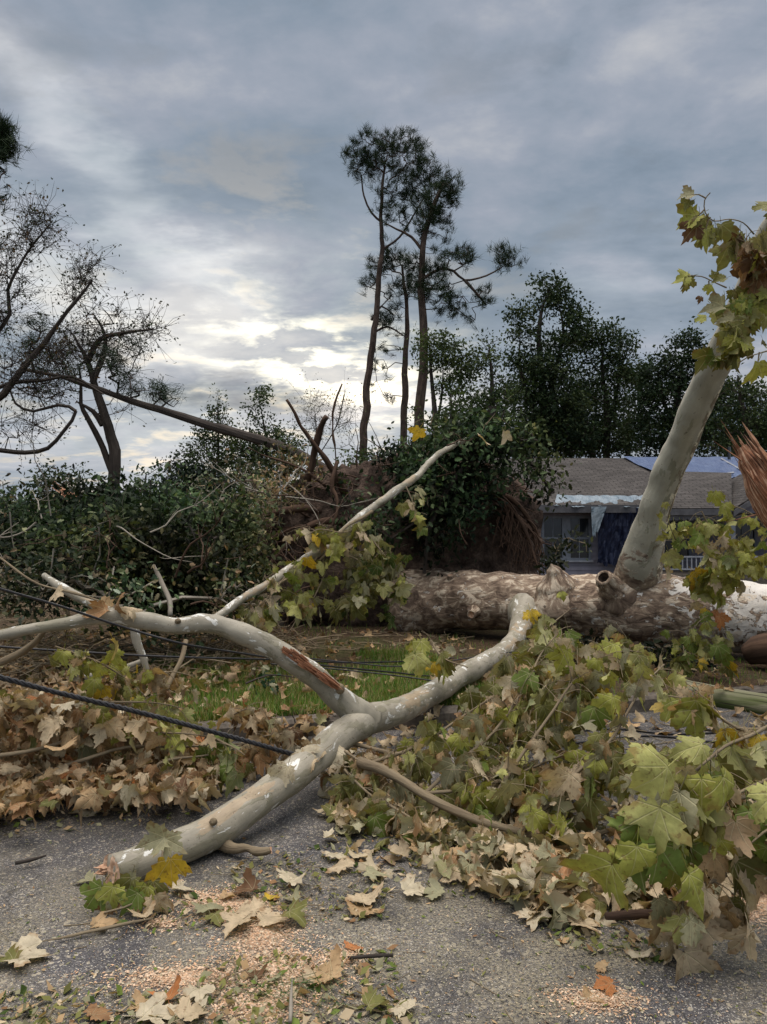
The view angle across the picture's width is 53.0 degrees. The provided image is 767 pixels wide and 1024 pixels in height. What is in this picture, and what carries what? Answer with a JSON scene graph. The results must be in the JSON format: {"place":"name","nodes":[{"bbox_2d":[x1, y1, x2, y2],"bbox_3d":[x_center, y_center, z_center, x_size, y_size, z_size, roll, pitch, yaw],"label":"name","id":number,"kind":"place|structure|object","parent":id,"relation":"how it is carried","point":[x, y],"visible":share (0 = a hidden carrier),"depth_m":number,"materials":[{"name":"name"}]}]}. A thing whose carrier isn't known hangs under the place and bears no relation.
{"place":"outdoors","nodes":[
{"label":"outdoors","id":0,"kind":"place"},
{"bbox_2d":[0,707,766,1023],"bbox_3d":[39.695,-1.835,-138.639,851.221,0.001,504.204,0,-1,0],"label":"road","id":1,"kind":"structure","parent":0,"point":[290,823],"depth_m":2.92,"materials":[{"name":"asphalt"}]},
{"bbox_2d":[0,943,23,962],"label":"fallen leaf","id":2,"kind":"object","parent":1,"relation":"on","point":[11,953],"visible":0.98,"depth_m":2.76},
{"bbox_2d":[0,932,49,966],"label":"fallen leaf","id":3,"kind":"object","parent":1,"relation":"on","point":[29,943],"visible":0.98,"depth_m":2.81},
{"bbox_2d":[73,870,100,883],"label":"fallen leaf","id":4,"kind":"object","parent":1,"relation":"on","point":[89,875],"visible":0.93,"depth_m":3.39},
{"bbox_2d":[42,917,152,941],"bbox_3d":[-1.100,1.603,2.948,0.419,0.020,0.016,1,-2,-22],"label":"twig","id":5,"kind":"object","parent":1,"relation":"on","point":[103,928],"visible":1,"depth_m":2.95,"materials":[{"name":"wood"}]},
{"bbox_2d":[82,1003,112,1020],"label":"fallen leaf","id":6,"kind":"object","parent":1,"relation":"on","point":[96,1013],"visible":1,"depth_m":2.43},
{"bbox_2d":[90,911,118,928],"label":"fallen leaf","id":7,"kind":"object","parent":1,"relation":"on","point":[100,919],"visible":0.93,"depth_m":3.02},
{"bbox_2d":[122,989,147,1012],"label":"fallen leaf","id":8,"kind":"object","parent":1,"relation":"on","point":[137,997],"visible":0.59,"depth_m":2.51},
{"bbox_2d":[79,821,191,917],"bbox_3d":[-0.999,1.440,3.112,0.378,0.409,0.288,1,-2,-34],"label":"leaf sprig","id":9,"kind":"object","parent":1,"relation":"on","point":[130,890],"visible":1,"depth_m":3.10,"materials":[{"name":"green plant"}]},
{"bbox_2d":[128,900,155,919],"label":"fallen leaf","id":10,"kind":"object","parent":1,"relation":"on","point":[148,912],"visible":1,"depth_m":3.05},
{"bbox_2d":[123,992,177,1023],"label":"fallen leaf","id":11,"kind":"object","parent":1,"relation":"on","point":[153,1005],"visible":0.98,"depth_m":2.45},
{"bbox_2d":[0,584,304,827],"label":"dead leafy branch","id":12,"kind":"object","parent":1,"relation":"on","point":[123,759],"visible":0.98,"depth_m":4.42,"materials":[{"name":"brown plant"}]},
{"bbox_2d":[44,735,77,750],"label":"fallen leaf","id":13,"kind":"object","parent":12,"relation":"on","point":[67,745],"visible":1,"depth_m":3.96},
{"bbox_2d":[164,639,187,695],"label":"loose branch","id":14,"kind":"object","parent":12,"relation":"attached to","point":[180,660],"visible":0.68,"depth_m":5.14,"materials":[{"name":"beige plant"}]},
{"bbox_2d":[147,975,180,1003],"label":"fallen leaf","id":15,"kind":"object","parent":1,"relation":"on","point":[172,992],"visible":0.83,"depth_m":2.53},
{"bbox_2d":[168,879,191,890],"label":"fallen leaf","id":16,"kind":"object","parent":1,"relation":"on","point":[180,884],"visible":0.98,"depth_m":3.31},
{"bbox_2d":[171,995,209,1022],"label":"fallen leaf","id":17,"kind":"object","parent":1,"relation":"on","point":[186,1010],"visible":1,"depth_m":2.44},
{"bbox_2d":[183,979,215,1006],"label":"fallen leaf","id":18,"kind":"object","parent":1,"relation":"on","point":[194,991],"visible":0.97,"depth_m":2.54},
{"bbox_2d":[190,901,224,912],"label":"fallen leaf","id":19,"kind":"object","parent":1,"relation":"on","point":[202,908],"visible":1,"depth_m":3.11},
{"bbox_2d":[198,907,233,926],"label":"fallen leaf","id":20,"kind":"object","parent":1,"relation":"on","point":[216,918],"visible":0.86,"depth_m":3.04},
{"bbox_2d":[220,911,252,939],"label":"fallen leaf","id":21,"kind":"object","parent":1,"relation":"on","point":[234,919],"visible":1,"depth_m":2.99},
{"bbox_2d":[232,867,260,893],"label":"fallen leaf","id":22,"kind":"object","parent":1,"relation":"on","point":[251,882],"visible":1,"depth_m":3.29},
{"bbox_2d":[236,896,266,922],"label":"fallen leaf","id":23,"kind":"object","parent":1,"relation":"on","point":[247,907],"visible":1,"depth_m":3.09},
{"bbox_2d":[214,925,349,1022],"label":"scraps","id":24,"kind":"object","parent":1,"relation":"on","point":[304,982],"visible":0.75,"depth_m":2.53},
{"bbox_2d":[288,978,292,1023],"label":"twig","id":25,"kind":"object","parent":1,"relation":"on","point":[290,1015],"visible":1,"depth_m":2.45,"materials":[{"name":"wood"}]},
{"bbox_2d":[280,884,301,899],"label":"fallen leaf","id":26,"kind":"object","parent":1,"relation":"on","point":[295,895],"visible":0.94,"depth_m":3.20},
{"bbox_2d":[276,866,310,886],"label":"fallen leaf","id":27,"kind":"object","parent":1,"relation":"on","point":[292,878],"visible":1,"depth_m":3.33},
{"bbox_2d":[280,896,309,927],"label":"fallen leaf","id":28,"kind":"object","parent":1,"relation":"on","point":[295,907],"visible":1,"depth_m":3.05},
{"bbox_2d":[298,964,315,984],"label":"fallen leaf","id":29,"kind":"object","parent":1,"relation":"on","point":[308,970],"visible":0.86,"depth_m":2.66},
{"bbox_2d":[308,943,343,983],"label":"fallen leaf","id":30,"kind":"object","parent":1,"relation":"on","point":[335,961],"visible":0.94,"depth_m":2.67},
{"bbox_2d":[322,851,347,858],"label":"fallen leaf","id":31,"kind":"object","parent":1,"relation":"on","point":[337,856],"visible":0.97,"depth_m":3.61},
{"bbox_2d":[325,856,354,873],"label":"fallen leaf","id":32,"kind":"object","parent":1,"relation":"on","point":[343,864],"visible":1,"depth_m":3.49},
{"bbox_2d":[345,900,381,917],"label":"fallen leaf","id":33,"kind":"object","parent":1,"relation":"on","point":[352,906],"visible":0.97,"depth_m":3.11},
{"bbox_2d":[345,881,383,907],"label":"fallen leaf","id":34,"kind":"object","parent":1,"relation":"on","point":[368,899],"visible":1,"depth_m":3.19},
{"bbox_2d":[347,953,392,959],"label":"twig","id":35,"kind":"object","parent":1,"relation":"on","point":[377,955],"visible":1,"depth_m":2.76,"materials":[{"name":"wood"}]},
{"bbox_2d":[357,985,389,1011],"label":"fallen leaf","id":36,"kind":"object","parent":1,"relation":"on","point":[371,999],"visible":1,"depth_m":2.49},
{"bbox_2d":[0,799,765,1023],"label":"crushed leaf scraps","id":37,"kind":"object","parent":1,"relation":"on","point":[347,1013],"visible":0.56,"depth_m":2.69,"materials":[{"name":"beige plant"}]},
{"bbox_2d":[0,595,765,1023],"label":"twig debris","id":38,"kind":"object","parent":1,"relation":"on","point":[124,643],"visible":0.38,"depth_m":7.84,"materials":[{"name":"brown plant"}]},
{"bbox_2d":[0,626,766,929],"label":"leaf litter","id":39,"kind":"object","parent":1,"relation":"on","point":[510,863],"visible":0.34,"depth_m":3.65,"materials":[{"name":"plant"}]},
{"bbox_2d":[0,797,766,1023],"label":"sawdust","id":40,"kind":"object","parent":1,"relation":"on","point":[263,933],"visible":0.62,"depth_m":2.70,"materials":[{"name":"brown wood"}]},
{"bbox_2d":[246,962,267,980],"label":"fallen leaf","id":41,"kind":"object","parent":40,"relation":"on","point":[259,972],"visible":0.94,"depth_m":2.67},
{"bbox_2d":[248,907,288,926],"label":"fallen leaf","id":42,"kind":"object","parent":40,"relation":"on","point":[269,918],"visible":1,"depth_m":3.03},
{"bbox_2d":[582,985,603,1002],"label":"fallen leaf","id":43,"kind":"object","parent":40,"relation":"on","point":[586,992],"visible":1,"depth_m":2.55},
{"bbox_2d":[21,685,766,741],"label":"kerb","id":44,"kind":"structure","parent":1,"relation":"on","point":[447,713],"depth_m":6.09,"materials":[{"name":"concrete"}]},
{"bbox_2d":[387,998,416,1017],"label":"fallen leaf","id":45,"kind":"object","parent":1,"relation":"on","point":[400,1010],"visible":1,"depth_m":2.47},
{"bbox_2d":[400,873,424,895],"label":"fallen leaf","id":46,"kind":"object","parent":1,"relation":"on","point":[409,886],"visible":1,"depth_m":3.29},
{"bbox_2d":[419,873,451,899],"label":"fallen leaf","id":47,"kind":"object","parent":1,"relation":"on","point":[435,890],"visible":0.99,"depth_m":3.28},
{"bbox_2d":[512,905,551,931],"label":"fallen leaf","id":48,"kind":"object","parent":1,"relation":"on","point":[532,921],"visible":1,"depth_m":3.03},
{"bbox_2d":[557,902,598,931],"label":"fallen leaf","id":49,"kind":"object","parent":1,"relation":"on","point":[588,922],"visible":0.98,"depth_m":3.00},
{"bbox_2d":[594,959,610,973],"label":"fallen leaf","id":50,"kind":"object","parent":1,"relation":"on","point":[601,965],"visible":1,"depth_m":2.71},
{"bbox_2d":[593,974,617,997],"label":"fallen leaf","id":51,"kind":"object","parent":1,"relation":"on","point":[605,983],"visible":1,"depth_m":2.60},
{"bbox_2d":[604,909,652,919],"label":"loose branch","id":52,"kind":"object","parent":1,"relation":"on","point":[635,914],"visible":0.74,"depth_m":2.85,"materials":[{"name":"brown plant"}]},
{"bbox_2d":[624,948,655,960],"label":"fallen leaf","id":53,"kind":"object","parent":1,"relation":"on","point":[642,954],"visible":1,"depth_m":2.79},
{"bbox_2d":[559,682,766,983],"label":"leafy branch","id":54,"kind":"object","parent":1,"relation":"on","point":[691,792],"visible":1,"depth_m":2.69,"materials":[{"name":"green plant"}]},
{"bbox_2d":[575,726,762,743],"bbox_3d":[2.167,1.682,5.784,2.331,0.016,0.483,0,-1,-6],"label":"power line","id":55,"kind":"object","parent":1,"relation":"on","point":[664,736],"visible":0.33,"depth_m":5.77,"materials":[{"name":"rubber"}]},
{"bbox_2d":[714,422,766,545],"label":"broken limb","id":56,"kind":"object","parent":1,"relation":"on","point":[752,465],"visible":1,"depth_m":5.23,"materials":[{"name":"brown wood"}]},
{"bbox_2d":[0,552,766,721],"bbox_3d":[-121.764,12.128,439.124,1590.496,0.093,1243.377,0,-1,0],"label":"lawn","id":57,"kind":"structure","parent":0,"point":[493,637],"depth_m":9.32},
{"bbox_2d":[0,108,34,255],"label":"pine tree","id":58,"kind":"object","parent":57,"relation":"on","point":[7,142],"visible":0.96,"depth_m":24.23,"materials":[{"name":"green plant"}]},
{"bbox_2d":[0,178,114,467],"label":"broken tree","id":59,"kind":"object","parent":57,"relation":"on","point":[10,384],"visible":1,"depth_m":19.07,"materials":[{"name":"brown plant"}]},
{"bbox_2d":[23,454,120,498],"bbox_3d":[-7.301,0.307,18.025,2.523,3.369,1.422,0,-1,0],"label":"bush","id":60,"kind":"object","parent":57,"relation":"on","point":[62,478],"visible":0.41,"depth_m":17.96,"materials":[{"name":"green plant"}]},
{"bbox_2d":[0,239,183,489],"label":"forked tree","id":61,"kind":"object","parent":57,"relation":"on","point":[112,459],"visible":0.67,"depth_m":22.04,"materials":[{"name":"brown plant"}]},
{"bbox_2d":[9,293,325,466],"bbox_3d":[-5.750,-3.399,20.432,9.340,5.222,2.004,0,-1,6],"label":"snapped pine top","id":62,"kind":"object","parent":61,"relation":"attached to","point":[227,430],"visible":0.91,"depth_m":20.37,"materials":[{"name":"brown plant"}]},
{"bbox_2d":[84,657,148,679],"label":"loose branch","id":63,"kind":"object","parent":57,"relation":"on","point":[131,665],"visible":0.28,"depth_m":5.95,"materials":[{"name":"beige plant"}]},
{"bbox_2d":[113,460,166,497],"bbox_3d":[-5.933,0.357,19.006,2.332,3.318,1.722,0,-1,0],"label":"bush","id":64,"kind":"object","parent":57,"relation":"on","point":[146,474],"visible":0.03,"depth_m":18.92,"materials":[{"name":"green plant"}]},
{"bbox_2d":[0,459,289,663],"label":"fallen oak tree","id":65,"kind":"object","parent":57,"relation":"on","point":[176,536],"visible":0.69,"depth_m":8.00,"materials":[{"name":"green plant"}]},
{"bbox_2d":[0,418,381,646],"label":"brush pile","id":66,"kind":"object","parent":57,"relation":"on","point":[18,584],"visible":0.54,"depth_m":7.35,"materials":[{"name":"green plant"}]},
{"bbox_2d":[152,564,172,616],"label":"loose branch","id":67,"kind":"object","parent":66,"relation":"on","point":[165,592],"visible":0.94,"depth_m":7.02,"materials":[{"name":"grey plant"}]},
{"bbox_2d":[214,414,511,632],"bbox_3d":[0.362,-0.031,8.896,1.086,2.670,5.433,-1,-2,40],"label":"leaning branch","id":68,"kind":"object","parent":66,"relation":"on","point":[375,574],"visible":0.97,"depth_m":8.02,"materials":[{"name":"green plant"}]},
{"bbox_2d":[154,452,241,553],"bbox_3d":[-4.132,0.303,17.011,2.266,3.325,1.708,0,-1,-10],"label":"bush","id":69,"kind":"object","parent":57,"relation":"on","point":[191,469],"visible":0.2,"depth_m":16.77,"materials":[{"name":"green plant"}]},
{"bbox_2d":[166,382,257,476],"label":"young evergreen","id":70,"kind":"object","parent":57,"relation":"on","point":[215,445],"visible":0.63,"depth_m":23.94,"materials":[{"name":"green plant"}]},
{"bbox_2d":[0,587,433,676],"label":"power line","id":71,"kind":"object","parent":57,"relation":"on","point":[102,620],"visible":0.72,"depth_m":4.34,"materials":[{"name":"rubber"}]},
{"bbox_2d":[0,645,456,662],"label":"power line","id":72,"kind":"object","parent":57,"relation":"on","point":[105,653],"visible":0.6,"depth_m":5.52,"materials":[{"name":"rubber"}]},
{"bbox_2d":[220,382,310,504],"bbox_3d":[-3.487,-0.945,23.059,2.709,6.118,2.156,0,-1,0],"label":"young evergreen","id":73,"kind":"object","parent":57,"relation":"on","point":[262,393],"visible":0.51,"depth_m":22.89,"materials":[{"name":"green plant"}]},
{"bbox_2d":[245,661,294,694],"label":"leaf sprig","id":74,"kind":"object","parent":57,"relation":"on","point":[270,683],"visible":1,"depth_m":6.53,"materials":[{"name":"green plant"}]},
{"bbox_2d":[285,367,381,458],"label":"bare sapling","id":75,"kind":"object","parent":57,"relation":"on","point":[338,422],"visible":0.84,"depth_m":25.05,"materials":[{"name":"brown plant"}]},
{"bbox_2d":[0,185,766,883],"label":"fallen sycamore","id":76,"kind":"object","parent":57,"relation":"on","point":[716,607],"visible":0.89,"depth_m":5.41,"materials":[{"name":"wood"}]},
{"bbox_2d":[0,632,45,665],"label":"loose branch","id":77,"kind":"object","parent":76,"relation":"attached to","point":[25,649],"visible":0.81,"depth_m":4.55,"materials":[{"name":"brown plant"}]},
{"bbox_2d":[0,557,98,600],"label":"twig","id":78,"kind":"object","parent":76,"relation":"attached to","point":[42,585],"visible":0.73,"depth_m":5.66,"materials":[{"name":"wood"}]},
{"bbox_2d":[41,573,97,608],"bbox_3d":[-2.272,0.654,5.843,0.897,0.366,0.101,-1,-2,22],"label":"loose branch","id":79,"kind":"object","parent":76,"relation":"on","point":[55,583],"visible":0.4,"depth_m":5.86,"materials":[{"name":"beige plant"}]},
{"bbox_2d":[130,627,148,669],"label":"loose branch","id":80,"kind":"object","parent":76,"relation":"hanging from","point":[137,642],"visible":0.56,"depth_m":5.55,"materials":[{"name":"beige plant"}]},
{"bbox_2d":[0,674,293,755],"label":"power line","id":81,"kind":"object","parent":76,"relation":"attached to","point":[8,679],"visible":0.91,"depth_m":4.05,"materials":[{"name":"rubber"}]},
{"bbox_2d":[202,450,352,627],"bbox_3d":[-1.558,0.341,9.376,2.098,2.382,2.073,-1,-2,45],"label":"twiggy brush","id":82,"kind":"object","parent":76,"relation":"on","point":[274,495],"visible":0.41,"depth_m":9.79,"materials":[{"name":"brown plant"}]},
{"bbox_2d":[270,651,517,680],"bbox_3d":[0.292,1.425,7.181,2.964,0.139,1.078,0,-1,-6],"label":"power line","id":83,"kind":"object","parent":76,"relation":"attached to","point":[377,665],"visible":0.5,"depth_m":6.87,"materials":[{"name":"rubber"}]},
{"bbox_2d":[317,389,586,576],"bbox_3d":[0.942,-0.343,10.609,3.772,2.640,1.945,0,-1,0],"label":"fallen oak limb","id":84,"kind":"object","parent":76,"relation":"on","point":[441,484],"visible":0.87,"depth_m":10.45,"materials":[{"name":"green plant"}]},
{"bbox_2d":[15,622,766,721],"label":"grass","id":85,"kind":"structure","parent":57,"relation":"on","point":[272,701],"depth_m":6.80,"materials":[{"name":"green plant"}]},
{"bbox_2d":[337,122,445,461],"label":"pine tree","id":86,"kind":"object","parent":57,"relation":"on","point":[366,156],"visible":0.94,"depth_m":40.18,"materials":[{"name":"green plant"}]},
{"bbox_2d":[357,236,432,442],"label":"pine tree","id":87,"kind":"object","parent":57,"relation":"on","point":[386,318],"visible":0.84,"depth_m":41.17,"materials":[{"name":"green plant"}]},
{"bbox_2d":[333,386,474,467],"bbox_3d":[0.944,-1.285,30.073,6.789,7.146,3.054,0,-1,0],"label":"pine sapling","id":88,"kind":"object","parent":57,"relation":"on","point":[445,414],"visible":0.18,"depth_m":30.04,"materials":[{"name":"green plant"}]},
{"bbox_2d":[399,321,487,446],"bbox_3d":[2.808,-3.083,33.951,4.239,10.943,2.664,0,-1,0],"label":"broadleaf tree","id":89,"kind":"object","parent":57,"relation":"on","point":[444,360],"visible":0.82,"depth_m":33.89,"materials":[{"name":"green plant"}]},
{"bbox_2d":[377,161,529,450],"bbox_3d":[3.625,-7.740,38.664,7.993,20.505,2.774,0,-1,0],"label":"pine tree","id":90,"kind":"object","parent":57,"relation":"on","point":[434,209],"visible":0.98,"depth_m":38.67,"materials":[{"name":"green plant"}]},
{"bbox_2d":[449,327,531,457],"bbox_3d":[4.482,-2.877,33.195,3.894,10.480,3.343,-1,-2,24],"label":"broadleaf tree","id":91,"kind":"object","parent":57,"relation":"on","point":[491,399],"visible":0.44,"depth_m":33.00,"materials":[{"name":"green plant"}]},
{"bbox_2d":[412,367,577,456],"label":"woodland tree","id":92,"kind":"object","parent":57,"relation":"on","point":[512,376],"visible":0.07,"depth_m":46.02,"materials":[{"name":"green plant"}]},
{"bbox_2d":[495,264,609,457],"bbox_3d":[7.797,-4.554,36.157,5.704,14.053,4.200,0,-1,0],"label":"broadleaf tree","id":93,"kind":"object","parent":57,"relation":"on","point":[547,381],"visible":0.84,"depth_m":35.67,"materials":[{"name":"green plant"}]},
{"bbox_2d":[534,524,593,573],"bbox_3d":[2.337,0.543,9.940,0.742,0.775,0.587,0,-1,0],"label":"young shrub","id":94,"kind":"object","parent":57,"relation":"on","point":[552,559],"visible":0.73,"depth_m":9.96,"materials":[{"name":"green plant"}]},
{"bbox_2d":[558,314,650,457],"bbox_3d":[10.418,-3.514,37.092,4.716,11.963,3.702,0,-1,0],"label":"broadleaf tree","id":95,"kind":"object","parent":57,"relation":"on","point":[619,368],"visible":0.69,"depth_m":36.79,"materials":[{"name":"green plant"}]},
{"bbox_2d":[558,352,672,455],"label":"woodland tree","id":96,"kind":"object","parent":57,"relation":"on","point":[630,388],"visible":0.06,"depth_m":47.76,"materials":[{"name":"green plant"}]},
{"bbox_2d":[479,447,766,583],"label":"house","id":97,"kind":"structure","parent":57,"relation":"on","point":[607,476],"depth_m":22.02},
{"bbox_2d":[542,516,592,561],"bbox_3d":[5.222,0.773,21.978,1.508,1.316,0.140,0,-1,0],"label":"window","id":98,"kind":"structure","parent":97,"relation":"in","point":[554,525],"depth_m":22.00,"materials":[{"name":"grey glass"}]},
{"bbox_2d":[555,494,642,536],"bbox_3d":[6.121,0.095,21.780,2.758,1.255,0.907,0,-1,0],"label":"eave tarp","id":99,"kind":"object","parent":97,"relation":"attached to","point":[597,514],"visible":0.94,"depth_m":21.78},
{"bbox_2d":[597,508,638,566],"bbox_3d":[6.559,0.716,21.508,1.126,1.688,0.349,0,-1,0],"label":"hanging tarp","id":100,"kind":"object","parent":97,"relation":"hanging from","point":[614,530],"visible":0.73,"depth_m":21.55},
{"bbox_2d":[664,521,692,560],"bbox_3d":[8.785,0.878,23.175,1.039,1.210,0.140,0,-1,0],"label":"window","id":101,"kind":"structure","parent":97,"relation":"in","point":[685,552],"depth_m":23.20,"materials":[{"name":"grey glass"}]},
{"bbox_2d":[623,456,740,477],"bbox_3d":[10.791,-1.343,24.708,5.222,1.238,3.244,0,-1,0],"label":"roof tarp","id":102,"kind":"object","parent":97,"relation":"on","point":[707,464],"visible":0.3,"depth_m":25.44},
{"bbox_2d":[735,520,756,555],"bbox_3d":[10.801,0.808,23.202,0.883,1.253,0.090,0,-1,0],"label":"window","id":103,"kind":"structure","parent":97,"relation":"in","point":[739,532],"depth_m":23.21,"materials":[{"name":"grey glass"}]},
{"bbox_2d":[565,627,720,675],"bbox_3d":[2.529,1.496,8.120,2.134,0.472,1.310,-1,-2,25],"label":"brush","id":104,"kind":"object","parent":57,"relation":"on","point":[657,648],"visible":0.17,"depth_m":8.05,"materials":[{"name":"green plant"}]},
{"bbox_2d":[606,316,741,457],"bbox_3d":[13.388,-3.167,35.050,6.132,11.210,3.660,0,-1,0],"label":"broadleaf tree","id":105,"kind":"object","parent":57,"relation":"on","point":[677,375],"visible":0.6,"depth_m":34.83,"materials":[{"name":"green plant"}]},
{"bbox_2d":[686,680,766,713],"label":"wooden log","id":106,"kind":"object","parent":57,"relation":"on","point":[754,702],"visible":0.38,"depth_m":6.64,"materials":[{"name":"green wood"}]},
{"bbox_2d":[695,373,766,456],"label":"woodland tree","id":107,"kind":"object","parent":57,"relation":"on","point":[710,450],"visible":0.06,"depth_m":46.74,"materials":[{"name":"green plant"}]},
{"bbox_2d":[697,363,766,456],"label":"broadleaf tree","id":108,"kind":"object","parent":57,"relation":"on","point":[759,422],"visible":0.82,"depth_m":32.97,"materials":[{"name":"green plant"}]},
{"bbox_2d":[741,633,766,664],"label":"broken limb","id":109,"kind":"object","parent":57,"relation":"on","point":[753,649],"visible":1,"depth_m":7.80,"materials":[{"name":"brown plant"}]},
{"bbox_2d":[0,0,766,506],"label":"sky","id":110,"kind":"structure","parent":0,"point":[203,140],"materials":[{"name":"grey"}]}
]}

